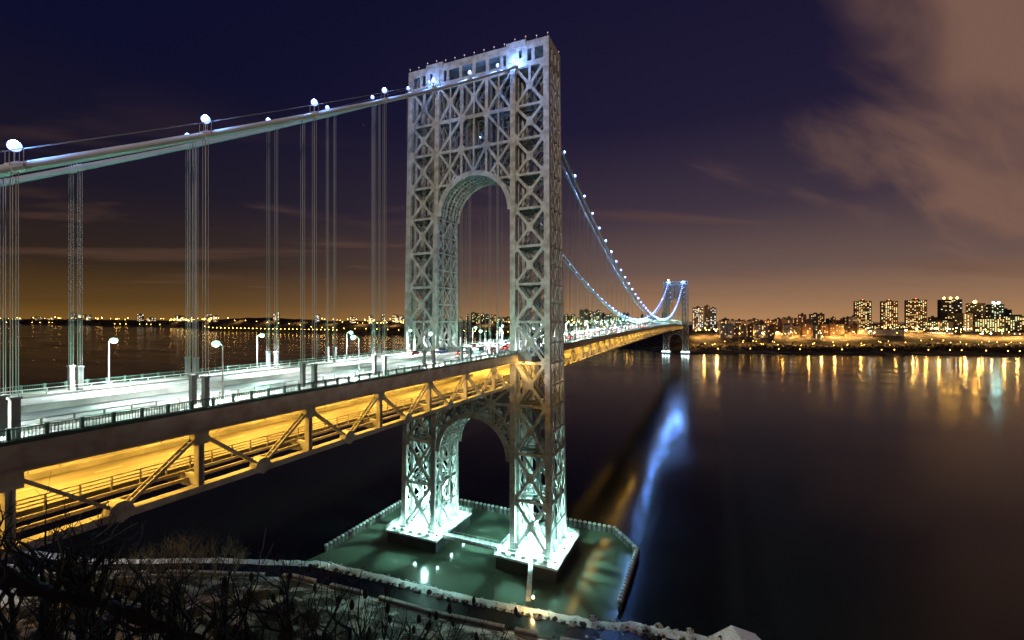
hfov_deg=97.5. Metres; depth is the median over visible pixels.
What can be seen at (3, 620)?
bare shrub
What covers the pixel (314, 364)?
suspender
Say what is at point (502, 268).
suspender
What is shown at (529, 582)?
gangway
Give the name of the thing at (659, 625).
boulder
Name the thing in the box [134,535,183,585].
bare tree
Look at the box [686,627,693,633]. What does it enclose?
boulder
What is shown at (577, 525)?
fender wall
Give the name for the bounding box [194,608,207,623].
bare bush
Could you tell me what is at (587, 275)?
suspender
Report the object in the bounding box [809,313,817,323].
apartment building
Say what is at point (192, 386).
suspender
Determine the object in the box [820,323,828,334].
apartment building
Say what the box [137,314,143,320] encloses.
apartment building
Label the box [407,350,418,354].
car
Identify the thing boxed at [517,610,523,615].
boulder
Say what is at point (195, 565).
bare tree
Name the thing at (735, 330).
apartment building
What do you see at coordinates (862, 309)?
apartment building
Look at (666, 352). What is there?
bridge pier
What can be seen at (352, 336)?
roadway lamp
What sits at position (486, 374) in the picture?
tower deck
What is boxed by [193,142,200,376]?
suspender
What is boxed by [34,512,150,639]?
bare shrub
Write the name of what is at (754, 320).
apartment building
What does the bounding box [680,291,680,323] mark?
suspender
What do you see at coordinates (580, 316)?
apartment building
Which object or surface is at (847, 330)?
apartment building
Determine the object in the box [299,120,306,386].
suspender
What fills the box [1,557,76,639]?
bare shrub
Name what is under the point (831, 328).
apartment building
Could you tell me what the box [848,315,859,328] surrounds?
apartment building
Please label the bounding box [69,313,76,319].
apartment building
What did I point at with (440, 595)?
boulder
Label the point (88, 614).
bare shrub
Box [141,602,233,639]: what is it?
bare shrub
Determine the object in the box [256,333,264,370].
roadway lamp
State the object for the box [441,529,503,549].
footbridge
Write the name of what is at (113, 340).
roadway lamp
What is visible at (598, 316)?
apartment building
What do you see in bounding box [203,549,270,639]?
sumac shrub
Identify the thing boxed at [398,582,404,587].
boulder
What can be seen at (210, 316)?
apartment building
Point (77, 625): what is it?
bare shrub
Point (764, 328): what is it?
apartment building
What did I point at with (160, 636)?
bare shrub
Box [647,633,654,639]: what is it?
boulder
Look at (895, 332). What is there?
terminal
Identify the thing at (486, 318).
apartment building
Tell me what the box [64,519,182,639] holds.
bare shrub
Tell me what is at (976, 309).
hospital tower
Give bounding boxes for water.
[0,322,1023,639]
[306,505,633,621]
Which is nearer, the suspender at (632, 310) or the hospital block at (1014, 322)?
the suspender at (632, 310)
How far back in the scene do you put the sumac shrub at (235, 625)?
12.37 m
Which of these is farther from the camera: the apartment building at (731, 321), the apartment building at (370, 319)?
the apartment building at (370, 319)
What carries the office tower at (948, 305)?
on the hills
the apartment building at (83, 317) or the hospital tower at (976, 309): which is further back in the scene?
the apartment building at (83, 317)
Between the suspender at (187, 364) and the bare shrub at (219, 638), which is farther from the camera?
the suspender at (187, 364)
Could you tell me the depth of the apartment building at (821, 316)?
1532.89 m
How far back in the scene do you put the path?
130.46 m
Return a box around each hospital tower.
[965,301,984,329]
[985,305,990,316]
[988,302,1003,318]
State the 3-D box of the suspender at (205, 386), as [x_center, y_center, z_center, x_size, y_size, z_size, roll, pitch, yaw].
[-41.525,-6.983,60.907,1.118,37.565,1.401,0,0,24]
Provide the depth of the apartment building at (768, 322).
1409.18 m
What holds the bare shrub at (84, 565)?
on the ground
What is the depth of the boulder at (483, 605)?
129.25 m
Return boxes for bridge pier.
[386,502,471,553]
[494,522,578,583]
[661,350,670,353]
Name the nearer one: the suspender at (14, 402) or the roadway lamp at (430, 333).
the suspender at (14, 402)
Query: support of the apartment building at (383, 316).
on the hills
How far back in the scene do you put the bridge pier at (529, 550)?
154.32 m
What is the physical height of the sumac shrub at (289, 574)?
15.228 m
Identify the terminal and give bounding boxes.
[844,329,903,336]
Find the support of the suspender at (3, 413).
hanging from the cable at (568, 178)
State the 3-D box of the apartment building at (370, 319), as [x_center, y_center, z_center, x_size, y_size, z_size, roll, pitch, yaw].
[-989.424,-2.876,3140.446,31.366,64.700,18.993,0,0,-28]
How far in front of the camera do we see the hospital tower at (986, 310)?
1519.57 m
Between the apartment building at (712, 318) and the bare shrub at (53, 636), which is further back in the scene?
the apartment building at (712, 318)
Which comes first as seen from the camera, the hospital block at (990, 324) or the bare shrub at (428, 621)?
the bare shrub at (428, 621)
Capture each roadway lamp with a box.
[108,338,117,386]
[211,341,223,399]
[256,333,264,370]
[346,331,352,359]
[350,335,359,373]
[429,332,435,364]
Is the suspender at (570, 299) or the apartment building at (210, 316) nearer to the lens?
the suspender at (570, 299)
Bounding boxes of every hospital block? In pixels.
[974,317,1004,331]
[995,315,1023,330]
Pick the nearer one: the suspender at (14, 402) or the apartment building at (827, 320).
the suspender at (14, 402)
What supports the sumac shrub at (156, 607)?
on the ground
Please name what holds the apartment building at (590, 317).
on the hills
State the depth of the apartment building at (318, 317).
3420.41 m
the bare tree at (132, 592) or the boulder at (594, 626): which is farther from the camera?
the boulder at (594, 626)
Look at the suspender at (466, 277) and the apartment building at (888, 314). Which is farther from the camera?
the apartment building at (888, 314)
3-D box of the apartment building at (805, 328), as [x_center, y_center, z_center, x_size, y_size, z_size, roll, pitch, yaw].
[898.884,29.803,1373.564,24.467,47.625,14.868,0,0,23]
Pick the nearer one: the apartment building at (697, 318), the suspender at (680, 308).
the suspender at (680, 308)
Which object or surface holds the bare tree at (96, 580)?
on the ground
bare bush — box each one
[19,602,32,616]
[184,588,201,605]
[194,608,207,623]
[446,614,466,637]
[455,616,470,632]
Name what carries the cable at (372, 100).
attached to the bridge tower at (536, 71)
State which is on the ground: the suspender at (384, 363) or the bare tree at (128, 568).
the bare tree at (128, 568)
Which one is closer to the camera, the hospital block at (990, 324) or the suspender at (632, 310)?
the suspender at (632, 310)
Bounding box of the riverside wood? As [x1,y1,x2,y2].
[628,341,1023,353]
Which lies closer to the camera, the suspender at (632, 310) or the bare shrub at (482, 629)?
the bare shrub at (482, 629)
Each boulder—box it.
[312,563,318,567]
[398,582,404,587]
[436,593,443,598]
[447,594,453,600]
[480,602,487,607]
[499,607,505,611]
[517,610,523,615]
[532,612,542,619]
[569,620,577,626]
[579,621,586,626]
[589,615,597,621]
[591,623,600,629]
[610,625,617,630]
[619,624,629,631]
[629,628,636,632]
[637,624,647,632]
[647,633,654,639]
[655,622,662,628]
[657,632,665,637]
[677,634,685,639]
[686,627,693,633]
[688,635,696,639]
[711,625,760,639]
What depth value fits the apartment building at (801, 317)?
1409.01 m
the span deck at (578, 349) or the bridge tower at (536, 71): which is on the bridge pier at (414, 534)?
the bridge tower at (536, 71)
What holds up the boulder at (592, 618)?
on the ground
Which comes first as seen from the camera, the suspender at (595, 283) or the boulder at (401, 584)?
the boulder at (401, 584)
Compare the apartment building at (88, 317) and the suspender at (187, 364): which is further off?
the apartment building at (88, 317)
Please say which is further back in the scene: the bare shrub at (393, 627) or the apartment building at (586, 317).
the apartment building at (586, 317)
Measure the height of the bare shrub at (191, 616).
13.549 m
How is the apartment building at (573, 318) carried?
on the hills
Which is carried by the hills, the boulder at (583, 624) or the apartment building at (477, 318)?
the apartment building at (477, 318)
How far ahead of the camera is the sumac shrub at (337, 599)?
13.97 m
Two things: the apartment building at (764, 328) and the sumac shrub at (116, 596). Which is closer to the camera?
the sumac shrub at (116, 596)
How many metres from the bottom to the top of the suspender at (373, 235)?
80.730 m
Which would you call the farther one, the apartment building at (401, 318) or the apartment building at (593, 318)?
the apartment building at (401, 318)
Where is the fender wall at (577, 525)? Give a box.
[328,501,634,612]
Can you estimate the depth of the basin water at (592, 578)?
156.79 m
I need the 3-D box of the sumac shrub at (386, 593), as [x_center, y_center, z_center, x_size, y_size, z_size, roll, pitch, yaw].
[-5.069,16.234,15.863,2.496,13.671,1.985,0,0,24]
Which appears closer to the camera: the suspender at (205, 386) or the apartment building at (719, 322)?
the suspender at (205, 386)
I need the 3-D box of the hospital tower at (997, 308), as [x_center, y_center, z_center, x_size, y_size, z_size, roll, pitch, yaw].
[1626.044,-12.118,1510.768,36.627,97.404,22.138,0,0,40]
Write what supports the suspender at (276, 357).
hanging from the cable at (53, 172)
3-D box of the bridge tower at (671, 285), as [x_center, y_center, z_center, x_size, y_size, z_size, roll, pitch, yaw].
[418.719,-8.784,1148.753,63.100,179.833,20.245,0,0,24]
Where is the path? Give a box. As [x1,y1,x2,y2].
[2,554,673,639]
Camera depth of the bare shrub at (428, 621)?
13.33 m
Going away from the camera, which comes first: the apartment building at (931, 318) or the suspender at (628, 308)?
the suspender at (628, 308)
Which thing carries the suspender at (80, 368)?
hanging from the cable at (53, 172)
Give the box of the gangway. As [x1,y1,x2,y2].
[526,561,532,601]
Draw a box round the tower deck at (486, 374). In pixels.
[446,347,521,381]
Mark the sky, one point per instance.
(773, 159)
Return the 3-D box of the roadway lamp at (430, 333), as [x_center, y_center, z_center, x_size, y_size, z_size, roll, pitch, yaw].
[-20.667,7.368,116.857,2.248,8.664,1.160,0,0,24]
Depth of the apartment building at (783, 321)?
1410.05 m
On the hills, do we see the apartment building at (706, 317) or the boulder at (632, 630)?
the apartment building at (706, 317)
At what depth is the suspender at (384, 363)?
94.16 m
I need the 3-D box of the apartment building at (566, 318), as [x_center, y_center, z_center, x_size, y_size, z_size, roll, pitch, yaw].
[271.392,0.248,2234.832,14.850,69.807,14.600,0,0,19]
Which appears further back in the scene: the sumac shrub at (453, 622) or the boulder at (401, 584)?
the boulder at (401, 584)
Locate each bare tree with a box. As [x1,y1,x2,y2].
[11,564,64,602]
[80,549,111,581]
[111,545,153,588]
[116,563,149,601]
[122,539,169,589]
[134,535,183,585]
[158,525,207,578]
[178,528,210,581]
[204,533,241,579]
[227,545,251,576]
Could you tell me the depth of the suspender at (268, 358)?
108.27 m
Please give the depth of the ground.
121.19 m
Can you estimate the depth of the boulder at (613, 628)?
119.73 m
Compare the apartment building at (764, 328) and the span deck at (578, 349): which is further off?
the apartment building at (764, 328)
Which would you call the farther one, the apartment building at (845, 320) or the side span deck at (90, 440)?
the apartment building at (845, 320)
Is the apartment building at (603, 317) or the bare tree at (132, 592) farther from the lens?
the apartment building at (603, 317)
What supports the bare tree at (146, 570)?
on the ground
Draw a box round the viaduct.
[885,343,1019,347]
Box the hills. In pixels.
[0,317,1023,356]
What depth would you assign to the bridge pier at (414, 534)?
172.94 m
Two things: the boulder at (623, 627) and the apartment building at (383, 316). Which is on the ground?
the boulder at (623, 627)
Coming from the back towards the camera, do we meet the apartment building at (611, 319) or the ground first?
the apartment building at (611, 319)
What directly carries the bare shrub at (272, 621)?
on the ground
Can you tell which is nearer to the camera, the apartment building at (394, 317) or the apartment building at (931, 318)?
the apartment building at (931, 318)
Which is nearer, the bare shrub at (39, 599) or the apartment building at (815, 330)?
the bare shrub at (39, 599)
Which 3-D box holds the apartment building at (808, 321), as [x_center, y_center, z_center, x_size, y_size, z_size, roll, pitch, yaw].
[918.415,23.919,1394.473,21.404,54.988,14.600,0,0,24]
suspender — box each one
[0,174,11,436]
[4,161,24,438]
[66,172,76,389]
[74,164,85,390]
[184,148,191,376]
[187,140,198,404]
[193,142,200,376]
[200,130,211,405]
[265,131,270,368]
[273,126,279,368]
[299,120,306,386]
[310,111,318,386]
[325,117,329,361]
[332,114,337,361]
[370,106,373,355]
[371,105,376,372]
[377,104,380,356]
[381,97,387,375]
[413,91,415,349]
[422,89,426,366]
[431,87,435,366]
[459,80,462,358]
[464,201,466,346]
[468,78,471,360]
[479,141,481,343]
[488,72,491,353]
[496,70,499,352]
[497,185,497,339]
[501,190,502,341]
[530,95,531,335]
[570,267,570,331]
[585,282,586,329]
[587,218,588,337]
[594,233,595,334]
[605,245,606,334]
[624,280,625,330]
[628,287,629,330]
[632,293,632,328]
[667,288,667,322]
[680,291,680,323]
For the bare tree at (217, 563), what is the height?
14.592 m
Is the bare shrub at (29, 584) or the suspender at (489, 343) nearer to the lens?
the bare shrub at (29, 584)
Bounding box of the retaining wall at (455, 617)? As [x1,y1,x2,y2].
[7,563,577,639]
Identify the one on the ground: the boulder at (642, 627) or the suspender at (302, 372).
the boulder at (642, 627)
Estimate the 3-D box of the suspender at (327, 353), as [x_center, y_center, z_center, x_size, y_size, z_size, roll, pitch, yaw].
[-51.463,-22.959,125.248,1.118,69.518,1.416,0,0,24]
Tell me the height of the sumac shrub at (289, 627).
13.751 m
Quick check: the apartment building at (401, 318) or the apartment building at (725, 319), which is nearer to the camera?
the apartment building at (725, 319)
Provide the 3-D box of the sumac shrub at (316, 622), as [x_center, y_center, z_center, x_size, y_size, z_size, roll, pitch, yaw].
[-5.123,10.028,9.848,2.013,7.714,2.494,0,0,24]
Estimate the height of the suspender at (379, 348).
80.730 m
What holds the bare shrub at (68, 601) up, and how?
on the ground
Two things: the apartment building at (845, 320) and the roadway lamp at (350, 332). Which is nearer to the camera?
the roadway lamp at (350, 332)
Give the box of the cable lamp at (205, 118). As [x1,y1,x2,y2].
[201,115,209,130]
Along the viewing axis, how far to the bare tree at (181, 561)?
136.23 m
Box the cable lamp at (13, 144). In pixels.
[6,140,21,160]
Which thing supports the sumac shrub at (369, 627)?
on the ground
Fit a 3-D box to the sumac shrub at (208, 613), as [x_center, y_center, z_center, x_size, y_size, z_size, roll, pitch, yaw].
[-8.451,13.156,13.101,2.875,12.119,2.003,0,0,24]
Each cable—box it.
[0,61,686,323]
[0,84,673,322]
[0,84,674,322]
[24,66,684,322]
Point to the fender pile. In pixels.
(619, 600)
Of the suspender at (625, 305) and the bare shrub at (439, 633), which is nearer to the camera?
the bare shrub at (439, 633)
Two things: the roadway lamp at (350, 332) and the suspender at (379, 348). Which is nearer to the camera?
the roadway lamp at (350, 332)
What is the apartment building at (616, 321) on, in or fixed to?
on the hills
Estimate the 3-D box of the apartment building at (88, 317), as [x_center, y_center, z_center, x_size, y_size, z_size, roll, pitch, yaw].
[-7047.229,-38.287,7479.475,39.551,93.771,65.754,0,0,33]
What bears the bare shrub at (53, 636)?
on the ground
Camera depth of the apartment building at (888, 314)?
1503.38 m
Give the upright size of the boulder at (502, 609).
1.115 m
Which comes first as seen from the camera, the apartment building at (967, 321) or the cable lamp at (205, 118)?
the cable lamp at (205, 118)
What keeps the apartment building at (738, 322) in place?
on the hills
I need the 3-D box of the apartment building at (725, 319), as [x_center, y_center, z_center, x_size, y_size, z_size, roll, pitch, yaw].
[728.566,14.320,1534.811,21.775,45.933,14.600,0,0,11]
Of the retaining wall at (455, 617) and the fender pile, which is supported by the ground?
the retaining wall at (455, 617)
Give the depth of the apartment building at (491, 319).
2564.12 m
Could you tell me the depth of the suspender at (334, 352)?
124.04 m
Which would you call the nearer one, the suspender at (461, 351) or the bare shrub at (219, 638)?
the bare shrub at (219, 638)
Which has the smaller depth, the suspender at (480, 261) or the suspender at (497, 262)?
the suspender at (480, 261)
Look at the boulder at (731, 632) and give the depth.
117.03 m
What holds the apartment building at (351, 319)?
on the hills
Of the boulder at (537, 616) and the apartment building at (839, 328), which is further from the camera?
the apartment building at (839, 328)
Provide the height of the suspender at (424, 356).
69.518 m
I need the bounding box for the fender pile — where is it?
[617,598,622,608]
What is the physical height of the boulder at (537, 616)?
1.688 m
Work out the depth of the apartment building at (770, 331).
1323.41 m
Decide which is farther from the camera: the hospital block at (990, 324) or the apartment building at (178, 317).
the apartment building at (178, 317)
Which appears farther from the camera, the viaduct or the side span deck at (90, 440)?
the viaduct
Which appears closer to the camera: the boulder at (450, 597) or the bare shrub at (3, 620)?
the bare shrub at (3, 620)
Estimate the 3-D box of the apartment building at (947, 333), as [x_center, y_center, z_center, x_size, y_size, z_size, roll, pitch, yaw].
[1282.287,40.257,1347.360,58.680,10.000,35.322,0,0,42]
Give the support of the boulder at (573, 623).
on the ground
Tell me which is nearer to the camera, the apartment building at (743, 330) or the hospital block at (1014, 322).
the apartment building at (743, 330)
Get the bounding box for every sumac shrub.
[100,561,169,639]
[102,546,230,639]
[149,564,244,639]
[172,571,282,639]
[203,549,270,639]
[221,542,315,636]
[224,551,306,639]
[266,588,326,639]
[279,564,363,639]
[318,559,369,639]
[342,568,391,639]
[373,584,398,639]
[373,608,451,639]
[412,596,475,639]
[425,603,451,639]
[472,606,520,639]
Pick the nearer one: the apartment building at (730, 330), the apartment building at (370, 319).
the apartment building at (730, 330)
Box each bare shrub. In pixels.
[0,499,273,639]
[0,501,111,602]
[0,503,122,639]
[0,539,111,639]
[1,500,203,639]
[1,533,155,639]
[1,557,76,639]
[2,606,97,639]
[3,605,72,639]
[6,470,130,639]
[6,588,202,639]
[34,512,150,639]
[59,492,149,639]
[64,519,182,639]
[69,564,208,639]
[76,553,112,639]
[94,566,176,639]
[132,583,198,639]
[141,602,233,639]
[176,578,317,639]
[199,598,235,639]
[261,600,305,639]
[286,614,378,639]
[298,557,391,639]
[306,598,383,639]
[368,593,409,639]
[410,619,466,639]
[418,598,438,639]
[450,607,497,639]
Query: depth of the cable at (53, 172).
82.50 m
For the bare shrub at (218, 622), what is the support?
on the ground
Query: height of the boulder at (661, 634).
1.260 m
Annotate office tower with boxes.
[937,297,961,320]
[947,312,962,331]
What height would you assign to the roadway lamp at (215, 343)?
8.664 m
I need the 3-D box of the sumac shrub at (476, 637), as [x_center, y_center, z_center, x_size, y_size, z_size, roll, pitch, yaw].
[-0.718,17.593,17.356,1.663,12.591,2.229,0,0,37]
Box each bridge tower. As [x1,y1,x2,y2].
[399,35,568,560]
[663,281,688,351]
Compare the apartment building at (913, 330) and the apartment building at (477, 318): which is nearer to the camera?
the apartment building at (913, 330)
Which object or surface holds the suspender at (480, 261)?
hanging from the cable at (372, 100)
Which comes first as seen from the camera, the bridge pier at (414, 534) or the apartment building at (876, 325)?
the bridge pier at (414, 534)
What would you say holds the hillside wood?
on the hills
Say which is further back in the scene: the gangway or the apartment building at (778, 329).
the apartment building at (778, 329)
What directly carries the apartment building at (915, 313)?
on the hills
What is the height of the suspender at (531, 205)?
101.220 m
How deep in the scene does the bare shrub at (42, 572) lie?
11.95 m
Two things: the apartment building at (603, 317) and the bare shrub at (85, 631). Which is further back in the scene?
the apartment building at (603, 317)
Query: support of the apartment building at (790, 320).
on the hills
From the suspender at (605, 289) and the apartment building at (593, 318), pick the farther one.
the apartment building at (593, 318)
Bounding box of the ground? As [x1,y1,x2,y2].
[0,550,707,639]
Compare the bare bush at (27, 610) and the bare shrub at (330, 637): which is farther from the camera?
the bare bush at (27, 610)
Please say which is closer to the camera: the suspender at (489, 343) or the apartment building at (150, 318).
the suspender at (489, 343)
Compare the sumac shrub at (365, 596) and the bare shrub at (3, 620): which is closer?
the bare shrub at (3, 620)
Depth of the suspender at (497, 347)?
144.49 m
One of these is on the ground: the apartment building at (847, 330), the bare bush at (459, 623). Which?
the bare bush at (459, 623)
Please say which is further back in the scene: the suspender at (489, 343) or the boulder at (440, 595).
the suspender at (489, 343)
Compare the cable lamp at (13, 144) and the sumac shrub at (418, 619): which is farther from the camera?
the cable lamp at (13, 144)
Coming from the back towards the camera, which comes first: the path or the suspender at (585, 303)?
the suspender at (585, 303)
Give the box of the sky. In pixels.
[0,0,1023,321]
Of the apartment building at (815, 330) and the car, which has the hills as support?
the apartment building at (815, 330)
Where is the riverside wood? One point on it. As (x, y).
(942, 347)
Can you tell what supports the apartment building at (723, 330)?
on the hills
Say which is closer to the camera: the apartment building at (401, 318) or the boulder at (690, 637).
the boulder at (690, 637)
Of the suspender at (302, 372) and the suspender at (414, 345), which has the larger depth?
the suspender at (414, 345)
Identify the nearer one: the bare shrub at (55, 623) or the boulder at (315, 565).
the bare shrub at (55, 623)
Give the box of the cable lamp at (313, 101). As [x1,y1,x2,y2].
[311,99,317,110]
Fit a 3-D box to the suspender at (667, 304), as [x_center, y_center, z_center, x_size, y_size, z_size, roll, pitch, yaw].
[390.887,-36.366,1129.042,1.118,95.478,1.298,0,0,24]
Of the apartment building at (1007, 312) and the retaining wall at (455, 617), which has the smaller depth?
the retaining wall at (455, 617)
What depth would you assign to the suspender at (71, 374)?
74.81 m
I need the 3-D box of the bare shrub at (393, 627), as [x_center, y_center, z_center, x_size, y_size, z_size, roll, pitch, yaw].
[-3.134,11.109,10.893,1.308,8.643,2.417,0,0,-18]
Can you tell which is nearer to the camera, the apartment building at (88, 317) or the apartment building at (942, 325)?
the apartment building at (942, 325)
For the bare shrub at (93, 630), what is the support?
on the ground
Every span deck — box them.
[0,347,520,559]
[451,324,683,377]
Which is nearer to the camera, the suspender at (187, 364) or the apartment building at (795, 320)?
the suspender at (187, 364)
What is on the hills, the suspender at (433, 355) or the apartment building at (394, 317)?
the apartment building at (394, 317)
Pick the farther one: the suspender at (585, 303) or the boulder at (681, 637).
the suspender at (585, 303)
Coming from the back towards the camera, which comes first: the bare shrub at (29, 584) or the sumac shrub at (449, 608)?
the sumac shrub at (449, 608)
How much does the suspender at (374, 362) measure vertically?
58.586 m
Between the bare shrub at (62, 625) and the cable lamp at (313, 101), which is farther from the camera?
the cable lamp at (313, 101)
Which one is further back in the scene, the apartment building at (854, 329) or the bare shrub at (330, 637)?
the apartment building at (854, 329)
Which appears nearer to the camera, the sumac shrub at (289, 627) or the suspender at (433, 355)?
the sumac shrub at (289, 627)
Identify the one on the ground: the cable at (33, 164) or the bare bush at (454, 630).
the bare bush at (454, 630)
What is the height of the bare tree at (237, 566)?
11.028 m
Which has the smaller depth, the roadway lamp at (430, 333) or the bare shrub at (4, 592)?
the bare shrub at (4, 592)
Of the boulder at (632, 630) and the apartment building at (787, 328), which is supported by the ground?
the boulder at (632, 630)
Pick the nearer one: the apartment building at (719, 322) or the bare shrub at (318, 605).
the bare shrub at (318, 605)
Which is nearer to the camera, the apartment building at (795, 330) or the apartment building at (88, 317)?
the apartment building at (795, 330)
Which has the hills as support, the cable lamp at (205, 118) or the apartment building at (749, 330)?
the apartment building at (749, 330)
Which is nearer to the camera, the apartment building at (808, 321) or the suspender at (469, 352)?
the suspender at (469, 352)
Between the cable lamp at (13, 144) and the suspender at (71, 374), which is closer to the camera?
the cable lamp at (13, 144)
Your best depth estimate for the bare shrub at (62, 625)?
10.30 m
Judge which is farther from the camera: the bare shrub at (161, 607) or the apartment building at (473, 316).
the apartment building at (473, 316)
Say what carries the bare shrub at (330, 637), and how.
on the ground
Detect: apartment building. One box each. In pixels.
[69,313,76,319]
[76,314,85,319]
[86,315,91,320]
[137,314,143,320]
[146,317,155,320]
[175,315,184,320]
[206,314,211,320]
[315,314,319,321]
[349,316,354,322]
[368,315,371,323]
[381,313,385,323]
[392,314,397,322]
[399,315,403,322]
[471,312,475,321]
[476,313,478,323]
[484,314,488,322]
[490,314,493,323]
[565,313,567,325]
[571,314,575,324]
[579,309,582,324]
[583,309,588,325]
[589,311,592,324]
[592,311,594,325]
[596,310,600,325]
[601,312,604,326]
[609,313,612,325]
[613,317,617,325]
[692,306,703,330]
[704,305,709,329]
[710,307,715,329]
[717,320,722,331]
[720,323,726,337]
[721,317,728,323]
[727,319,734,330]
[728,323,732,337]
[733,324,738,337]
[735,319,742,327]
[740,324,746,337]
[747,323,753,338]
[749,318,758,323]
[753,323,760,336]
[761,322,766,337]
[764,319,771,325]
[767,324,773,338]
[775,321,781,336]
[780,317,787,333]
[783,323,790,337]
[785,316,792,325]
[791,324,799,336]
[793,318,797,325]
[798,313,806,333]
[801,322,810,335]
[804,319,812,334]
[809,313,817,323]
[811,323,819,338]
[818,313,824,323]
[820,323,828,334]
[822,318,833,323]
[828,322,834,334]
[835,323,843,334]
[844,316,848,328]
[845,323,850,336]
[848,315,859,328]
[851,322,857,335]
[853,299,871,328]
[874,323,879,328]
[880,300,897,328]
[904,299,926,328]
[906,330,921,331]
[923,320,953,331]
[926,331,953,334]
[928,316,936,320]
[963,312,972,331]
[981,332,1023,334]
[1004,308,1011,315]
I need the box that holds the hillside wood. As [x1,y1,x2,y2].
[0,318,599,335]
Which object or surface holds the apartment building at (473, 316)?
on the hills
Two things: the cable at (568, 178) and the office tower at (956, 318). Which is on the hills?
the office tower at (956, 318)
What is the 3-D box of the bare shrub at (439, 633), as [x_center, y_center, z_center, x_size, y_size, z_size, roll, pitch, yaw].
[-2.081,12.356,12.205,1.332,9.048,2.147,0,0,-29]
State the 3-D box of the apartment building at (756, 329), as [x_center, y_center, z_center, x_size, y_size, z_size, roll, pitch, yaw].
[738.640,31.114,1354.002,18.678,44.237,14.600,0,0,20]
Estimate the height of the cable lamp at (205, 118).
2.300 m

